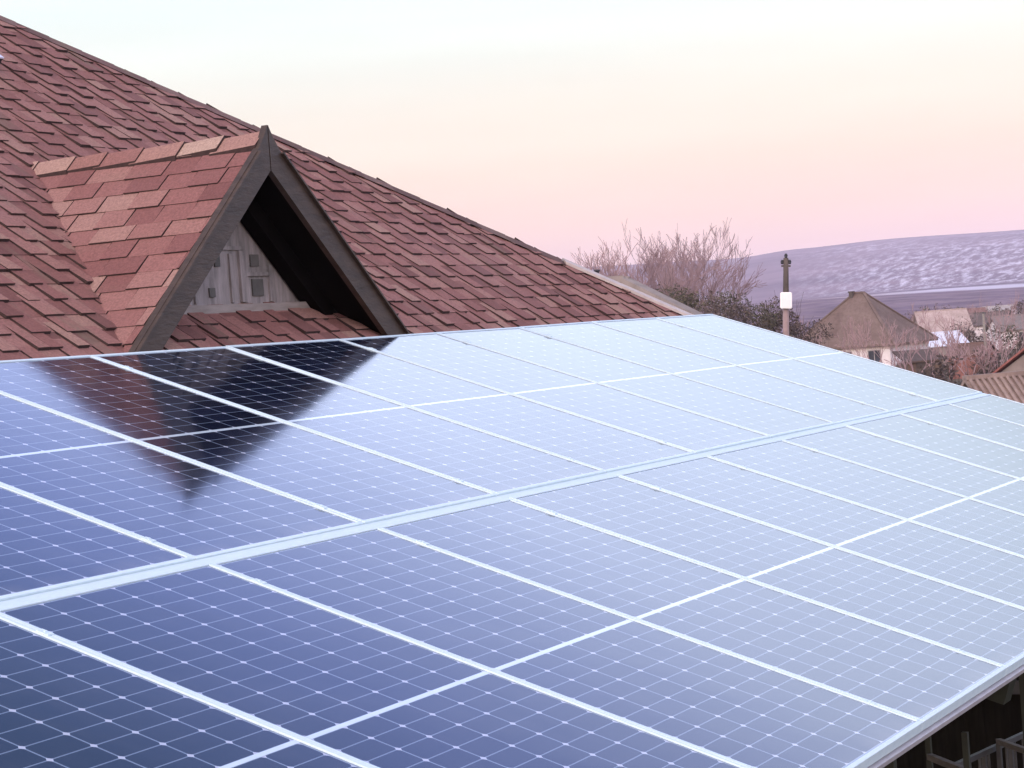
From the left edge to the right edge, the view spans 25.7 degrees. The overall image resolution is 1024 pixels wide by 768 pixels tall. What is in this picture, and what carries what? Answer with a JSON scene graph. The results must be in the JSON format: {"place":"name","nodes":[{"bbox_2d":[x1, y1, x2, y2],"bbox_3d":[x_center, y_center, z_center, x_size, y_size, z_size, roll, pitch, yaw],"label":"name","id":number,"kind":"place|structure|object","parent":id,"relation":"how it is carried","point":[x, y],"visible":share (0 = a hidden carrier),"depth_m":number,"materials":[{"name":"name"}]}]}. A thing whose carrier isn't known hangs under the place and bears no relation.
{"place":"outdoors","nodes":[
{"label":"outdoors","id":0,"kind":"place"},
{"bbox_2d":[0,0,1023,266],"label":"sky","id":1,"kind":"structure","parent":0,"point":[552,126],"materials":[{"name":"pink"}]},
{"bbox_2d":[588,230,1023,383],"bbox_3d":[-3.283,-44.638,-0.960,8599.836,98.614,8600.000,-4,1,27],"label":"ground","id":2,"kind":"structure","parent":0,"point":[901,275],"depth_m":1868.74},
{"bbox_2d":[0,15,692,360],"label":"house","id":3,"kind":"structure","parent":2,"relation":"on","point":[138,213],"depth_m":11.50,"materials":[{"name":"red tile"}]},
{"bbox_2d":[571,238,656,290],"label":"bare tree","id":4,"kind":"object","parent":2,"relation":"on","point":[611,267],"visible":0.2,"depth_m":87.54,"materials":[{"name":"brown plant"}]},
{"bbox_2d":[594,269,702,314],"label":"outbuilding","id":5,"kind":"structure","parent":2,"relation":"on","point":[633,283],"depth_m":29.66,"materials":[{"name":"grey stone"}]},
{"bbox_2d":[599,221,734,303],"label":"bare tree","id":6,"kind":"object","parent":2,"relation":"on","point":[652,270],"visible":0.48,"depth_m":81.54,"materials":[{"name":"brown plant"}]},
{"bbox_2d":[632,220,741,299],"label":"bare tree","id":7,"kind":"object","parent":2,"relation":"on","point":[676,253],"visible":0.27,"depth_m":88.94,"materials":[{"name":"brown plant"}]},
{"bbox_2d":[656,265,727,308],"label":"bush","id":8,"kind":"object","parent":2,"relation":"on","point":[681,293],"depth_m":74.91,"materials":[{"name":"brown plant"}]},
{"bbox_2d":[657,284,733,315],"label":"bush","id":9,"kind":"object","parent":2,"relation":"on","point":[684,300],"visible":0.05,"depth_m":72.00,"materials":[{"name":"green plant"}]},
{"bbox_2d":[653,275,755,318],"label":"bush","id":10,"kind":"object","parent":2,"relation":"on","point":[699,296],"visible":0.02,"depth_m":79.86,"materials":[{"name":"green plant"}]},
{"bbox_2d":[650,217,765,312],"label":"bare tree","id":11,"kind":"object","parent":2,"relation":"on","point":[734,283],"visible":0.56,"depth_m":85.02,"materials":[{"name":"brown plant"}]},
{"bbox_2d":[687,271,773,329],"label":"bush","id":12,"kind":"object","parent":2,"relation":"on","point":[717,307],"visible":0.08,"depth_m":76.07,"materials":[{"name":"green plant"}]},
{"bbox_2d":[695,306,767,326],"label":"bush","id":13,"kind":"object","parent":2,"relation":"on","point":[715,313],"depth_m":67.98,"materials":[{"name":"green plant"}]},
{"bbox_2d":[704,290,792,336],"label":"bush","id":14,"kind":"object","parent":2,"relation":"on","point":[773,324],"visible":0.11,"depth_m":78.86,"materials":[{"name":"green plant"}]},
{"bbox_2d":[721,290,818,343],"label":"bush","id":15,"kind":"object","parent":2,"relation":"on","point":[780,321],"visible":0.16,"depth_m":82.95,"materials":[{"name":"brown plant"}]},
{"bbox_2d":[780,254,791,335],"bbox_3d":[7.497,-0.427,61.416,0.320,6.287,0.308,0,0,7],"label":"utility pole","id":16,"kind":"object","parent":2,"relation":"on","point":[785,300],"visible":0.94,"depth_m":61.39,"materials":[{"name":"concrete"}]},
{"bbox_2d":[797,320,824,343],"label":"bare tree","id":17,"kind":"object","parent":2,"relation":"on","point":[816,337],"visible":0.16,"depth_m":103.95,"materials":[{"name":"brown plant"}]},
{"bbox_2d":[789,319,833,346],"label":"bush","id":18,"kind":"object","parent":2,"relation":"on","point":[813,327],"visible":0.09,"depth_m":90.47,"materials":[{"name":"brown plant"}]},
{"bbox_2d":[834,316,872,357],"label":"bare tree","id":19,"kind":"object","parent":2,"relation":"on","point":[848,335],"visible":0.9,"depth_m":116.24,"materials":[{"name":"brown plant"}]},
{"bbox_2d":[798,291,937,365],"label":"village house","id":20,"kind":"structure","parent":2,"relation":"on","point":[858,306],"depth_m":146.39,"materials":[{"name":"brown tile"}]},
{"bbox_2d":[867,350,881,362],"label":"window","id":21,"kind":"structure","parent":20,"relation":"in","point":[872,355],"depth_m":144.30,"materials":[{"name":"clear glass"}]},
{"bbox_2d":[844,319,895,361],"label":"bare tree","id":22,"kind":"object","parent":2,"relation":"on","point":[858,335],"visible":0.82,"depth_m":120.49,"materials":[{"name":"brown plant"}]},
{"bbox_2d":[865,324,914,366],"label":"bare tree","id":23,"kind":"object","parent":2,"relation":"on","point":[890,347],"visible":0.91,"depth_m":110.05,"materials":[{"name":"brown plant"}]},
{"bbox_2d":[879,314,925,362],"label":"bare tree","id":24,"kind":"object","parent":2,"relation":"on","point":[905,334],"visible":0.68,"depth_m":126.02,"materials":[{"name":"brown plant"}]},
{"bbox_2d":[884,330,945,371],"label":"bare tree","id":25,"kind":"object","parent":2,"relation":"on","point":[910,353],"visible":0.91,"depth_m":102.67,"materials":[{"name":"brown plant"}]},
{"bbox_2d":[892,348,945,378],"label":"plank shed","id":26,"kind":"structure","parent":2,"relation":"on","point":[917,360],"depth_m":107.39,"materials":[{"name":"wood"}]},
{"bbox_2d":[916,361,934,377],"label":"door","id":27,"kind":"structure","parent":26,"relation":"in","point":[924,364],"depth_m":107.13,"materials":[{"name":"brown paint"}]},
{"bbox_2d":[909,302,942,343],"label":"bare tree","id":28,"kind":"object","parent":2,"relation":"on","point":[927,318],"visible":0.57,"depth_m":167.31,"materials":[{"name":"brown plant"}]},
{"bbox_2d":[907,303,947,314],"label":"bush","id":29,"kind":"object","parent":2,"relation":"on","point":[929,308],"visible":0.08,"depth_m":286.83,"materials":[{"name":"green plant"}]},
{"bbox_2d":[912,308,974,338],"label":"village house","id":30,"kind":"structure","parent":2,"relation":"on","point":[960,314],"depth_m":219.87,"materials":[{"name":"beige tile"}]},
{"bbox_2d":[911,326,979,377],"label":"bare tree","id":31,"kind":"object","parent":2,"relation":"on","point":[915,349],"visible":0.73,"depth_m":98.32,"materials":[{"name":"brown plant"}]},
{"bbox_2d":[928,318,963,383],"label":"bare tree","id":32,"kind":"object","parent":2,"relation":"on","point":[946,336],"visible":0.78,"depth_m":126.13,"materials":[{"name":"brown plant"}]},
{"bbox_2d":[929,330,968,364],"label":"metal roof shed","id":33,"kind":"structure","parent":2,"relation":"on","point":[942,333],"depth_m":170.80,"materials":[{"name":"white metal"}]},
{"bbox_2d":[916,351,985,384],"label":"bush","id":34,"kind":"object","parent":2,"relation":"on","point":[938,373],"visible":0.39,"depth_m":93.20,"materials":[{"name":"brown plant"}]},
{"bbox_2d":[932,313,971,340],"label":"bare tree","id":35,"kind":"object","parent":2,"relation":"on","point":[942,321],"visible":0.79,"depth_m":146.99,"materials":[{"name":"brown plant"}]},
{"bbox_2d":[943,318,983,341],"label":"bush","id":36,"kind":"object","parent":2,"relation":"on","point":[954,325],"visible":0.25,"depth_m":195.71,"materials":[{"name":"brown plant"}]},
{"bbox_2d":[941,330,995,374],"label":"bare tree","id":37,"kind":"object","parent":2,"relation":"on","point":[945,348],"visible":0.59,"depth_m":101.93,"materials":[{"name":"brown plant"}]},
{"bbox_2d":[945,341,996,378],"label":"garden hut","id":38,"kind":"object","parent":2,"relation":"on","point":[970,345],"visible":0.39,"depth_m":136.41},
{"bbox_2d":[966,298,982,333],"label":"bare tree","id":39,"kind":"object","parent":2,"relation":"on","point":[973,312],"visible":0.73,"depth_m":224.85,"materials":[{"name":"brown plant"}]},
{"bbox_2d":[968,307,986,312],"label":"village house","id":40,"kind":"structure","parent":2,"relation":"on","point":[983,309],"depth_m":303.25,"materials":[{"name":"tile"}]},
{"bbox_2d":[965,324,996,344],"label":"bush","id":41,"kind":"object","parent":2,"relation":"on","point":[972,335],"visible":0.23,"depth_m":180.87,"materials":[{"name":"brown plant"}]},
{"bbox_2d":[950,332,1017,373],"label":"bare tree","id":42,"kind":"object","parent":2,"relation":"on","point":[988,355],"visible":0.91,"depth_m":93.76,"materials":[{"name":"brown plant"}]},
{"bbox_2d":[982,312,987,370],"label":"wooden post","id":43,"kind":"object","parent":2,"relation":"on","point":[983,320],"visible":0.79,"depth_m":127.14,"materials":[{"name":"brown wood"}]},
{"bbox_2d":[964,349,1012,374],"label":"bush","id":44,"kind":"object","parent":2,"relation":"on","point":[980,371],"visible":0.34,"depth_m":107.31,"materials":[{"name":"brown plant"}]},
{"bbox_2d":[968,310,1010,341],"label":"village house","id":45,"kind":"structure","parent":2,"relation":"on","point":[979,322],"depth_m":253.12,"materials":[{"name":"tile"}]},
{"bbox_2d":[960,371,1023,403],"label":"ribbed roof shed","id":46,"kind":"structure","parent":2,"relation":"on","point":[1008,385],"depth_m":48.22,"materials":[{"name":"brown metal"}]},
{"bbox_2d":[986,304,1017,367],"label":"bare tree","id":47,"kind":"object","parent":2,"relation":"on","point":[987,309],"visible":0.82,"depth_m":136.66,"materials":[{"name":"brown plant"}]},
{"bbox_2d":[982,314,1023,348],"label":"village house","id":48,"kind":"structure","parent":2,"relation":"on","point":[1019,321],"depth_m":208.62,"materials":[{"name":"grey tile"}]},
{"bbox_2d":[983,304,1022,313],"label":"village house","id":49,"kind":"structure","parent":2,"relation":"on","point":[1003,307],"depth_m":321.48,"materials":[{"name":"white paint"}]},
{"bbox_2d":[983,308,1023,363],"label":"bare tree","id":50,"kind":"object","parent":2,"relation":"on","point":[986,340],"visible":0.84,"depth_m":109.37,"materials":[{"name":"brown plant"}]},
{"bbox_2d":[987,324,1023,362],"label":"bush","id":51,"kind":"object","parent":2,"relation":"on","point":[1011,337],"visible":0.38,"depth_m":160.86,"materials":[{"name":"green plant"}]},
{"bbox_2d":[992,348,1023,372],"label":"village house","id":52,"kind":"structure","parent":2,"relation":"on","point":[1015,362],"depth_m":88.36,"materials":[{"name":"beige paint"}]},
{"bbox_2d":[997,335,1023,359],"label":"bush","id":53,"kind":"object","parent":2,"relation":"on","point":[1018,344],"visible":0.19,"depth_m":117.30,"materials":[{"name":"brown plant"}]},
{"bbox_2d":[1003,291,1023,340],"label":"bare tree","id":54,"kind":"object","parent":2,"relation":"on","point":[1016,303],"visible":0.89,"depth_m":175.35,"materials":[{"name":"brown plant"}]},
{"bbox_2d":[1007,300,1023,313],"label":"bush","id":55,"kind":"object","parent":2,"relation":"on","point":[1019,303],"visible":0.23,"depth_m":305.09,"materials":[{"name":"brown plant"}]},
{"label":"yard paving","id":56,"kind":"structure","parent":0,"visible":0},
{"bbox_2d":[0,324,1023,767],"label":"solar rack","id":57,"kind":"object","parent":56,"relation":"on","point":[1000,690],"visible":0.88,"depth_m":7.68,"materials":[{"name":"metal"}]},
{"bbox_2d":[0,484,194,601],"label":"solar module","id":58,"kind":"object","parent":57,"relation":"attached to","point":[45,546],"visible":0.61,"depth_m":6.67,"materials":[{"name":"glass"}]},
{"bbox_2d":[0,392,363,559],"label":"solar module","id":59,"kind":"object","parent":57,"relation":"attached to","point":[196,511],"visible":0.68,"depth_m":7.56,"materials":[{"name":"glass"}]},
{"bbox_2d":[0,615,372,767],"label":"solar module","id":60,"kind":"object","parent":57,"relation":"on","point":[63,704],"visible":1,"depth_m":5.38,"materials":[{"name":"glass"}]},
{"bbox_2d":[0,355,497,524],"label":"solar module","id":61,"kind":"object","parent":57,"relation":"attached to","point":[365,486],"visible":0.75,"depth_m":8.56,"materials":[{"name":"glass"}]},
{"bbox_2d":[91,346,605,495],"bbox_3d":[-0.694,0.140,9.516,2.000,0.037,1.006,17,11,25],"label":"solar module","id":62,"kind":"object","parent":57,"relation":"attached to","point":[487,461],"visible":0.74,"depth_m":9.48,"materials":[{"name":"glass"}]},
{"bbox_2d":[0,562,745,767],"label":"solar module","id":63,"kind":"object","parent":57,"relation":"on","point":[366,693],"visible":0.97,"depth_m":6.03,"materials":[{"name":"glass"}]},
{"bbox_2d":[226,339,695,472],"bbox_3d":[-0.239,0.087,10.419,2.000,0.037,1.006,18,11,25],"label":"solar module","id":64,"kind":"object","parent":57,"relation":"attached to","point":[607,448],"visible":0.73,"depth_m":10.39,"materials":[{"name":"glass"}]},
{"bbox_2d":[342,332,771,453],"bbox_3d":[0.217,0.034,11.321,2.000,0.037,1.006,17,11,25],"label":"solar module","id":65,"kind":"object","parent":57,"relation":"attached to","point":[697,433],"visible":0.77,"depth_m":11.30,"materials":[{"name":"glass"}]},
{"bbox_2d":[211,526,922,767],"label":"solar module","id":66,"kind":"object","parent":57,"relation":"on","point":[743,711],"visible":0.9,"depth_m":6.81,"materials":[{"name":"glass"}]},
{"bbox_2d":[436,327,835,437],"bbox_3d":[0.672,-0.019,12.223,2.000,0.036,1.006,17,10,25],"label":"solar module","id":67,"kind":"object","parent":57,"relation":"attached to","point":[745,411],"visible":0.76,"depth_m":12.20,"materials":[{"name":"glass"}]},
{"bbox_2d":[377,498,1006,730],"bbox_3d":[0.621,0.752,7.754,2.000,0.035,1.006,17,11,25],"label":"solar module","id":68,"kind":"object","parent":57,"relation":"on","point":[928,683],"visible":0.81,"depth_m":7.71,"materials":[{"name":"glass"}]},
{"bbox_2d":[520,321,890,423],"bbox_3d":[1.127,-0.072,13.126,2.000,0.037,1.006,18,11,25],"label":"solar module","id":69,"kind":"object","parent":57,"relation":"attached to","point":[812,401],"visible":0.78,"depth_m":13.11,"materials":[{"name":"glass"}]},
{"bbox_2d":[592,317,939,411],"bbox_3d":[1.583,-0.125,14.028,2.000,0.037,1.006,18,11,25],"label":"solar module","id":70,"kind":"object","parent":57,"relation":"attached to","point":[891,399],"visible":0.73,"depth_m":14.02,"materials":[{"name":"glass"}]},
{"bbox_2d":[509,475,1023,675],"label":"solar module","id":71,"kind":"object","parent":57,"relation":"on","point":[931,609],"visible":0.83,"depth_m":8.63,"materials":[{"name":"glass"}]},
{"bbox_2d":[655,314,981,401],"bbox_3d":[2.038,-0.178,14.930,2.000,0.037,1.006,18,11,25],"label":"solar module","id":72,"kind":"object","parent":57,"relation":"attached to","point":[850,364],"visible":0.77,"depth_m":14.92,"materials":[{"name":"glass"}]},
{"bbox_2d":[617,455,1023,607],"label":"solar module","id":73,"kind":"object","parent":57,"relation":"on","point":[948,558],"visible":0.86,"depth_m":9.59,"materials":[{"name":"glass"}]},
{"bbox_2d":[706,439,1023,555],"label":"solar module","id":74,"kind":"object","parent":57,"relation":"on","point":[932,506],"visible":0.86,"depth_m":10.55,"materials":[{"name":"glass"}]},
{"bbox_2d":[782,425,1023,513],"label":"solar module","id":75,"kind":"object","parent":57,"relation":"on","point":[965,479],"visible":0.84,"depth_m":11.51,"materials":[{"name":"glass"}]},
{"bbox_2d":[845,413,1023,479],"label":"solar module","id":76,"kind":"object","parent":57,"relation":"on","point":[958,445],"visible":0.82,"depth_m":12.45,"materials":[{"name":"glass"}]},
{"bbox_2d":[900,403,1023,450],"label":"solar module","id":77,"kind":"object","parent":57,"relation":"on","point":[981,425],"visible":0.82,"depth_m":13.40,"materials":[{"name":"glass"}]},
{"bbox_2d":[949,394,1023,424],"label":"solar module","id":78,"kind":"object","parent":57,"relation":"on","point":[1000,407],"visible":0.82,"depth_m":14.34,"materials":[{"name":"glass"}]},
{"bbox_2d":[925,732,970,767],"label":"railing","id":79,"kind":"object","parent":56,"relation":"on","point":[931,758],"visible":0.74,"depth_m":8.62,"materials":[{"name":"brown wood"}]},
{"bbox_2d":[896,676,1022,767],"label":"board fence","id":80,"kind":"object","parent":56,"relation":"on","point":[985,723],"depth_m":17.32,"materials":[{"name":"grey wood"}]},
{"bbox_2d":[956,731,1023,767],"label":"railing","id":81,"kind":"object","parent":56,"relation":"on","point":[982,756],"visible":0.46,"depth_m":10.49,"materials":[{"name":"grey wood"}]},
{"bbox_2d":[996,738,1023,767],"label":"railing","id":82,"kind":"object","parent":56,"relation":"on","point":[1000,742],"visible":1,"depth_m":10.32,"materials":[{"name":"brown wood"}]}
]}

